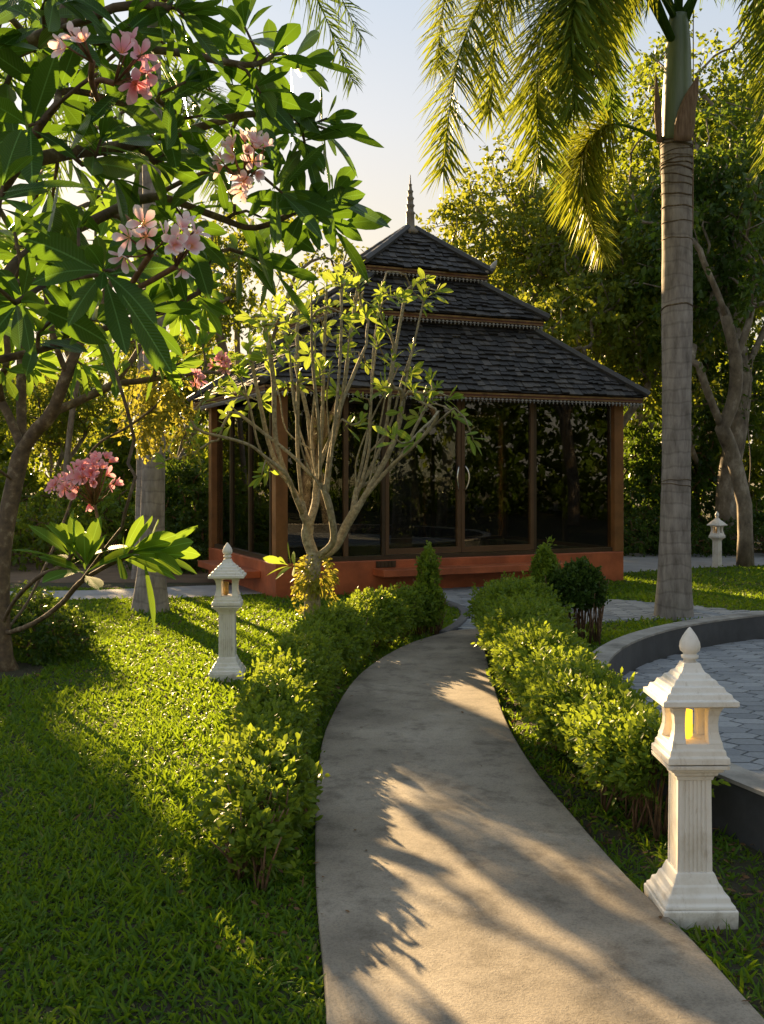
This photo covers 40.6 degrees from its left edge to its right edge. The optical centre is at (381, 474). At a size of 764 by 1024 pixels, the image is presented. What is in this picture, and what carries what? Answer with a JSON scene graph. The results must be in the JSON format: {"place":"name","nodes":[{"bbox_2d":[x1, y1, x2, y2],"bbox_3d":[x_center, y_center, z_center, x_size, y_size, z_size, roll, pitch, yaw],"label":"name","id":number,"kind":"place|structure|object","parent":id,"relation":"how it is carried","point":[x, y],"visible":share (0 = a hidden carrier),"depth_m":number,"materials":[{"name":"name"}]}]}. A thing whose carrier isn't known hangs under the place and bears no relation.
{"place":"outdoors","nodes":[
{"label":"outdoors","id":0,"kind":"place"},
{"bbox_2d":[10,585,262,599],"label":"side path","id":1,"kind":"structure","parent":0,"point":[196,591],"depth_m":13.42,"materials":[{"name":"grey concrete"}]},
{"bbox_2d":[0,483,763,1023],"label":"ground","id":2,"kind":"structure","parent":0,"point":[610,833],"depth_m":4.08,"materials":[{"name":"green plant"}]},
{"bbox_2d":[0,372,31,452],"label":"broadleaf tree","id":3,"kind":"object","parent":2,"relation":"on","point":[12,402],"visible":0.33,"depth_m":22.27,"materials":[{"name":"green plant"}]},
{"bbox_2d":[0,427,37,496],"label":"garden shrub","id":4,"kind":"object","parent":2,"relation":"on","point":[6,456],"visible":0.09,"depth_m":27.03,"materials":[{"name":"green plant"}]},
{"bbox_2d":[10,579,96,646],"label":"leafy plant","id":5,"kind":"object","parent":2,"relation":"on","point":[50,593],"visible":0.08,"depth_m":9.56,"materials":[{"name":"green plant"}]},
{"bbox_2d":[0,354,125,476],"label":"broadleaf tree","id":6,"kind":"object","parent":2,"relation":"on","point":[57,433],"visible":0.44,"depth_m":24.75,"materials":[{"name":"green plant"}]},
{"bbox_2d":[11,490,116,571],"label":"garden shrub","id":7,"kind":"object","parent":2,"relation":"on","point":[40,519],"visible":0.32,"depth_m":17.16,"materials":[{"name":"green plant"}]},
{"bbox_2d":[10,583,118,666],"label":"leafy plant","id":8,"kind":"object","parent":2,"relation":"on","point":[47,634],"visible":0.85,"depth_m":8.60,"materials":[{"name":"green plant"}]},
{"bbox_2d":[0,446,128,537],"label":"garden shrub","id":9,"kind":"object","parent":2,"relation":"on","point":[35,479],"visible":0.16,"depth_m":23.80,"materials":[{"name":"green plant"}]},
{"bbox_2d":[37,284,98,507],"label":"broadleaf tree","id":10,"kind":"object","parent":2,"relation":"on","point":[69,435],"visible":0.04,"depth_m":18.96,"materials":[{"name":"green plant"}]},
{"bbox_2d":[28,465,135,562],"bbox_3d":[-5.304,0.745,19.029,2.455,2.033,2.150,0,0,-41],"label":"garden shrub","id":11,"kind":"object","parent":2,"relation":"on","point":[111,507],"visible":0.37,"depth_m":18.59,"materials":[{"name":"green plant"}]},
{"bbox_2d":[10,556,230,582],"bbox_3d":[-15.950,1.545,17.100,28.100,0.001,4.800,0,0,0],"label":"earth bed","id":12,"kind":"object","parent":2,"relation":"on","point":[111,574],"depth_m":15.74,"materials":[{"name":"brown soil"}]},
{"bbox_2d":[49,322,192,503],"bbox_3d":[-6.910,-1.402,26.990,3.327,6.108,4.119,0,0,-29],"label":"broadleaf tree","id":13,"kind":"object","parent":2,"relation":"on","point":[133,367],"visible":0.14,"depth_m":26.55,"materials":[{"name":"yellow plant"}]},
{"bbox_2d":[0,119,250,671],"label":"frangipani tree","id":14,"kind":"object","parent":2,"relation":"on","point":[165,550],"visible":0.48,"depth_m":8.05,"materials":[{"name":"green plant"}]},
{"bbox_2d":[110,364,205,465],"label":"leafy creeper","id":15,"kind":"object","parent":14,"relation":"attached to","point":[167,406],"visible":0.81,"depth_m":9.51,"materials":[{"name":"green plant"}]},
{"bbox_2d":[74,405,178,536],"bbox_3d":[-5.190,0.132,20.988,2.738,3.153,2.272,0,0,27],"label":"garden shrub","id":16,"kind":"object","parent":2,"relation":"on","point":[126,476],"visible":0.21,"depth_m":20.61,"materials":[{"name":"green plant"}]},
{"bbox_2d":[43,48,238,578],"bbox_3d":[-3.598,-2.255,15.264,3.125,7.816,3.134,0,0,-15],"label":"garden palm","id":17,"kind":"object","parent":2,"relation":"on","point":[139,458],"visible":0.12,"depth_m":15.22,"materials":[{"name":"green plant"}]},
{"bbox_2d":[122,527,208,574],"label":"garden shrub","id":18,"kind":"object","parent":2,"relation":"on","point":[201,551],"visible":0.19,"depth_m":16.34,"materials":[{"name":"green plant"}]},
{"bbox_2d":[104,328,244,460],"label":"broadleaf tree","id":19,"kind":"object","parent":2,"relation":"on","point":[186,391],"visible":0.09,"depth_m":29.26,"materials":[{"name":"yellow plant"}]},
{"bbox_2d":[0,0,373,613],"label":"garden palm","id":20,"kind":"object","parent":2,"relation":"on","point":[153,491],"visible":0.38,"depth_m":11.53,"materials":[{"name":"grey plant"}]},
{"bbox_2d":[165,438,208,560],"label":"garden shrub","id":21,"kind":"object","parent":2,"relation":"on","point":[186,481],"visible":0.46,"depth_m":16.85,"materials":[{"name":"green plant"}]},
{"bbox_2d":[166,451,208,522],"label":"garden shrub","id":22,"kind":"object","parent":2,"relation":"on","point":[206,456],"depth_m":27.11,"materials":[{"name":"green plant"}]},
{"bbox_2d":[0,0,391,390],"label":"frangipani tree","id":23,"kind":"object","parent":2,"relation":"on","point":[57,38],"visible":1,"depth_m":4.02,"materials":[{"name":"green plant"}]},
{"bbox_2d":[187,442,208,540],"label":"garden shrub","id":24,"kind":"object","parent":2,"relation":"on","point":[206,465],"visible":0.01,"depth_m":20.27,"materials":[{"name":"green plant"}]},
{"bbox_2d":[208,543,246,681],"bbox_3d":[-1.170,1.053,7.820,0.267,1.070,0.267,0,0,-3],"label":"garden lantern","id":25,"kind":"object","parent":2,"relation":"on","point":[225,605],"visible":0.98,"depth_m":7.74,"materials":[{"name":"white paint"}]},
{"bbox_2d":[133,200,369,370],"bbox_3d":[-2.516,-1.749,19.419,4.604,6.826,3.718,0,0,1],"label":"broadleaf tree","id":26,"kind":"object","parent":2,"relation":"on","point":[228,292],"visible":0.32,"depth_m":18.98,"materials":[{"name":"green plant"}]},
{"bbox_2d":[193,723,322,892],"bbox_3d":[-0.522,1.333,4.194,0.561,0.482,0.928,0,0,0],"label":"path bush","id":27,"kind":"object","parent":2,"relation":"on","point":[252,826],"visible":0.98,"depth_m":4.08,"materials":[{"name":"green plant"}]},
{"bbox_2d":[206,721,329,819],"bbox_3d":[-0.510,1.335,4.551,0.502,0.474,0.452,0,0,35],"label":"path bush","id":28,"kind":"object","parent":2,"relation":"on","point":[309,763],"visible":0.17,"depth_m":4.52,"materials":[{"name":"green plant"}]},
{"bbox_2d":[258,307,294,346],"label":"broadleaf tree","id":29,"kind":"object","parent":2,"relation":"on","point":[279,333],"depth_m":30.36,"materials":[{"name":"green plant"}]},
{"bbox_2d":[153,260,482,616],"bbox_3d":[-0.660,-0.371,10.449,3.278,3.911,3.102,0,0,-12],"label":"frangipani tree","id":30,"kind":"object","parent":2,"relation":"on","point":[336,540],"visible":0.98,"depth_m":10.46,"materials":[{"name":"green plant"}]},
{"bbox_2d":[290,554,339,619],"bbox_3d":[-0.685,1.127,10.583,0.520,0.697,0.535,0,0,0],"label":"epiphyte","id":31,"kind":"object","parent":30,"relation":"attached to","point":[324,590],"visible":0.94,"depth_m":10.47,"materials":[{"name":"yellow plant"}]},
{"bbox_2d":[211,581,431,784],"bbox_3d":[-0.376,1.261,7.238,0.873,0.627,5.478,0,0,10],"label":"path hedge","id":32,"kind":"object","parent":2,"relation":"on","point":[296,675],"visible":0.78,"depth_m":6.64,"materials":[{"name":"green plant"}]},
{"bbox_2d":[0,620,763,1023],"bbox_3d":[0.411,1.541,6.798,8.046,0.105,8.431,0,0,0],"label":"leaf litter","id":33,"kind":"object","parent":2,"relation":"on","point":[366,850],"visible":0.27,"depth_m":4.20,"materials":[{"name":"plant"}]},
{"bbox_2d":[1,326,763,499],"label":"wood","id":34,"kind":"object","parent":2,"relation":"on","point":[85,446],"visible":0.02,"depth_m":34.56,"materials":[{"name":"green plant"}]},
{"bbox_2d":[186,175,650,597],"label":"pavilion","id":35,"kind":"structure","parent":2,"relation":"on","point":[545,412],"depth_m":14.22,"materials":[{"name":"wood"}]},
{"bbox_2d":[217,401,229,544],"bbox_3d":[-2.345,-0.005,15.376,0.010,2.130,0.815,0,0,-24],"label":"window","id":36,"kind":"structure","parent":35,"relation":"in","point":[223,446],"depth_m":15.41,"materials":[{"name":"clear glass"}]},
{"bbox_2d":[233,399,247,550],"bbox_3d":[-1.979,-0.005,14.554,0.010,2.130,0.885,0,0,-24],"label":"window","id":37,"kind":"structure","parent":35,"relation":"in","point":[240,426],"depth_m":14.59,"materials":[{"name":"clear glass"}]},
{"bbox_2d":[252,393,268,555],"bbox_3d":[-1.595,-0.005,13.693,0.010,2.130,0.880,0,0,-24],"label":"window","id":38,"kind":"structure","parent":35,"relation":"in","point":[260,494],"depth_m":13.77,"materials":[{"name":"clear glass"}]},
{"bbox_2d":[288,391,342,557],"bbox_3d":[-0.857,-0.005,13.153,0.785,2.130,0.010,0,0,-24],"label":"window","id":39,"kind":"structure","parent":35,"relation":"in","point":[321,532],"depth_m":13.15,"materials":[{"name":"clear glass"}]},
{"bbox_2d":[348,393,380,555],"bbox_3d":[-0.231,-0.005,13.432,0.485,2.130,0.010,0,0,-24],"label":"window","id":40,"kind":"structure","parent":35,"relation":"in","point":[364,535],"depth_m":13.42,"materials":[{"name":"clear glass"}]},
{"bbox_2d":[385,395,460,554],"bbox_3d":[0.557,-0.007,13.736,1.115,2.125,0.140,0,0,-24],"label":"door","id":41,"kind":"structure","parent":35,"relation":"in","point":[423,490],"depth_m":13.79,"materials":[{"name":"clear glass"}]},
{"bbox_2d":[461,397,533,551],"bbox_3d":[1.600,-0.007,14.201,1.145,2.125,0.141,0,0,-24],"label":"door","id":42,"kind":"structure","parent":35,"relation":"in","point":[497,485],"depth_m":14.23,"materials":[{"name":"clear glass"}]},
{"bbox_2d":[537,400,610,548],"bbox_3d":[2.736,-0.005,14.753,1.290,2.130,0.010,0,0,-24],"label":"window","id":43,"kind":"structure","parent":35,"relation":"in","point":[574,441],"depth_m":14.76,"materials":[{"name":"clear glass"}]},
{"bbox_2d":[406,570,448,634],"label":"path bush","id":44,"kind":"object","parent":2,"relation":"on","point":[436,603],"visible":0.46,"depth_m":9.78,"materials":[{"name":"green plant"}]},
{"bbox_2d":[413,540,443,633],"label":"path bush","id":45,"kind":"object","parent":2,"relation":"on","point":[428,563],"visible":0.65,"depth_m":9.97,"materials":[{"name":"green plant"}]},
{"bbox_2d":[439,600,468,633],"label":"kerb","id":46,"kind":"structure","parent":2,"relation":"on","point":[458,622],"depth_m":10.69,"materials":[{"name":"grey concrete"}]},
{"bbox_2d":[415,128,624,356],"bbox_3d":[3.316,-2.948,22.483,5.611,9.299,4.690,0,0,-23],"label":"broadleaf tree","id":47,"kind":"object","parent":2,"relation":"on","point":[477,212],"visible":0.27,"depth_m":21.88,"materials":[{"name":"green plant"}]},
{"bbox_2d":[524,536,560,586],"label":"path bush","id":48,"kind":"object","parent":2,"relation":"on","point":[544,563],"visible":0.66,"depth_m":9.49,"materials":[{"name":"green plant"}]},
{"bbox_2d":[487,158,661,359],"bbox_3d":[4.214,-2.281,20.627,3.995,7.922,4.780,0,0,-30],"label":"broadleaf tree","id":49,"kind":"object","parent":2,"relation":"on","point":[574,262],"visible":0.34,"depth_m":19.87,"materials":[{"name":"green plant"}]},
{"bbox_2d":[545,555,611,643],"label":"path bush","id":50,"kind":"object","parent":2,"relation":"on","point":[580,583],"visible":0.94,"depth_m":9.25,"materials":[{"name":"green plant"}]},
{"bbox_2d":[413,0,763,620],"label":"royal palm","id":51,"kind":"object","parent":2,"relation":"on","point":[596,30],"visible":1,"depth_m":10.75,"materials":[{"name":"green plant"}]},
{"bbox_2d":[539,162,637,368],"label":"broadleaf tree","id":52,"kind":"object","parent":2,"relation":"on","point":[611,184],"visible":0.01,"depth_m":31.21,"materials":[{"name":"green plant"}]},
{"bbox_2d":[463,570,730,842],"bbox_3d":[1.160,1.201,6.886,1.043,0.746,5.528,0,0,0],"label":"path hedge","id":53,"kind":"object","parent":2,"relation":"on","point":[603,723],"visible":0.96,"depth_m":5.21,"materials":[{"name":"green plant"}]},
{"bbox_2d":[513,248,750,429],"bbox_3d":[4.196,-1.175,19.117,4.684,5.766,3.953,0,0,-12],"label":"broadleaf tree","id":54,"kind":"object","parent":2,"relation":"on","point":[623,358],"visible":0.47,"depth_m":18.22,"materials":[{"name":"green plant"}]},
{"bbox_2d":[556,35,760,508],"bbox_3d":[5.717,-3.709,22.641,6.003,10.740,5.834,0,0,33],"label":"broadleaf tree","id":55,"kind":"object","parent":2,"relation":"on","point":[647,82],"visible":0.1,"depth_m":21.55,"materials":[{"name":"green plant"}]},
{"bbox_2d":[623,503,698,556],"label":"garden shrub","id":56,"kind":"object","parent":2,"relation":"on","point":[630,530],"visible":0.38,"depth_m":19.52,"materials":[{"name":"green plant"}]},
{"bbox_2d":[624,414,701,550],"bbox_3d":[5.384,0.203,20.985,2.601,2.996,2.159,0,0,38],"label":"garden shrub","id":57,"kind":"object","parent":2,"relation":"on","point":[640,482],"visible":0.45,"depth_m":20.59,"materials":[{"name":"green plant"}]},
{"bbox_2d":[593,611,763,852],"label":"wall","id":58,"kind":"structure","parent":2,"relation":"on","point":[738,805],"depth_m":7.79,"materials":[{"name":"grey paint"}]},
{"bbox_2d":[605,6,763,553],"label":"broadleaf tree","id":59,"kind":"object","parent":2,"relation":"on","point":[725,505],"visible":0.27,"depth_m":19.78,"materials":[{"name":"green plant"}]},
{"bbox_2d":[613,100,763,566],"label":"broadleaf tree","id":60,"kind":"object","parent":2,"relation":"on","point":[719,283],"visible":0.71,"depth_m":17.13,"materials":[{"name":"green plant"}]},
{"bbox_2d":[641,513,736,557],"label":"garden shrub","id":61,"kind":"object","parent":2,"relation":"on","point":[698,533],"visible":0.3,"depth_m":19.42,"materials":[{"name":"green plant"}]},
{"bbox_2d":[643,627,739,929],"bbox_3d":[1.085,1.064,3.640,0.261,1.048,0.261,0,0,-1],"label":"garden lantern","id":62,"kind":"object","parent":2,"relation":"on","point":[683,888],"visible":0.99,"depth_m":3.58,"materials":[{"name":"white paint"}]},
{"bbox_2d":[622,639,763,835],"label":"paved court","id":63,"kind":"object","parent":2,"relation":"on","point":[735,670],"visible":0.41,"depth_m":7.44,"materials":[{"name":"grey stone pavers"}]},
{"bbox_2d":[624,331,763,523],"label":"broadleaf tree","id":64,"kind":"object","parent":2,"relation":"on","point":[705,415],"visible":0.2,"depth_m":20.66,"materials":[{"name":"green plant"}]},
{"bbox_2d":[645,417,761,550],"bbox_3d":[6.598,0.203,21.520,2.159,2.996,2.601,0,0,-32],"label":"garden shrub","id":65,"kind":"object","parent":2,"relation":"on","point":[710,464],"visible":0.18,"depth_m":20.88,"materials":[{"name":"green plant"}]},
{"bbox_2d":[707,512,726,567],"bbox_3d":[5.550,1.100,17.100,0.242,0.970,0.242,0,0,-42],"label":"garden lantern","id":66,"kind":"object","parent":2,"relation":"on","point":[717,536],"visible":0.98,"depth_m":17.06,"materials":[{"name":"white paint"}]},
{"bbox_2d":[691,256,763,482],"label":"broadleaf tree","id":67,"kind":"object","parent":2,"relation":"on","point":[755,325],"visible":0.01,"depth_m":27.94,"materials":[{"name":"green plant"}]},
{"bbox_2d":[701,493,763,555],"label":"garden shrub","id":68,"kind":"object","parent":2,"relation":"on","point":[758,514],"visible":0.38,"depth_m":19.79,"materials":[{"name":"green plant"}]},
{"bbox_2d":[701,53,763,329],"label":"broadleaf tree","id":69,"kind":"object","parent":2,"relation":"on","point":[730,74],"visible":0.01,"depth_m":22.78,"materials":[{"name":"green plant"}]},
{"bbox_2d":[711,402,763,533],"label":"garden shrub","id":70,"kind":"object","parent":2,"relation":"on","point":[757,462],"visible":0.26,"depth_m":22.10,"materials":[{"name":"green plant"}]},
{"bbox_2d":[0,0,763,476],"label":"sky","id":71,"kind":"structure","parent":0,"point":[388,107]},
{"bbox_2d":[315,628,763,1023],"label":"concrete path","id":72,"kind":"structure","parent":0,"point":[496,887],"depth_m":3.76,"materials":[{"name":"grey concrete"}]},
{"bbox_2d":[442,586,759,629],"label":"paved path","id":73,"kind":"structure","parent":0,"point":[616,609],"depth_m":11.56,"materials":[{"name":"stone paving"}]},
{"bbox_2d":[623,553,763,572],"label":"back path","id":74,"kind":"structure","parent":0,"point":[637,563],"depth_m":18.18,"materials":[{"name":"grey concrete"}]}
]}

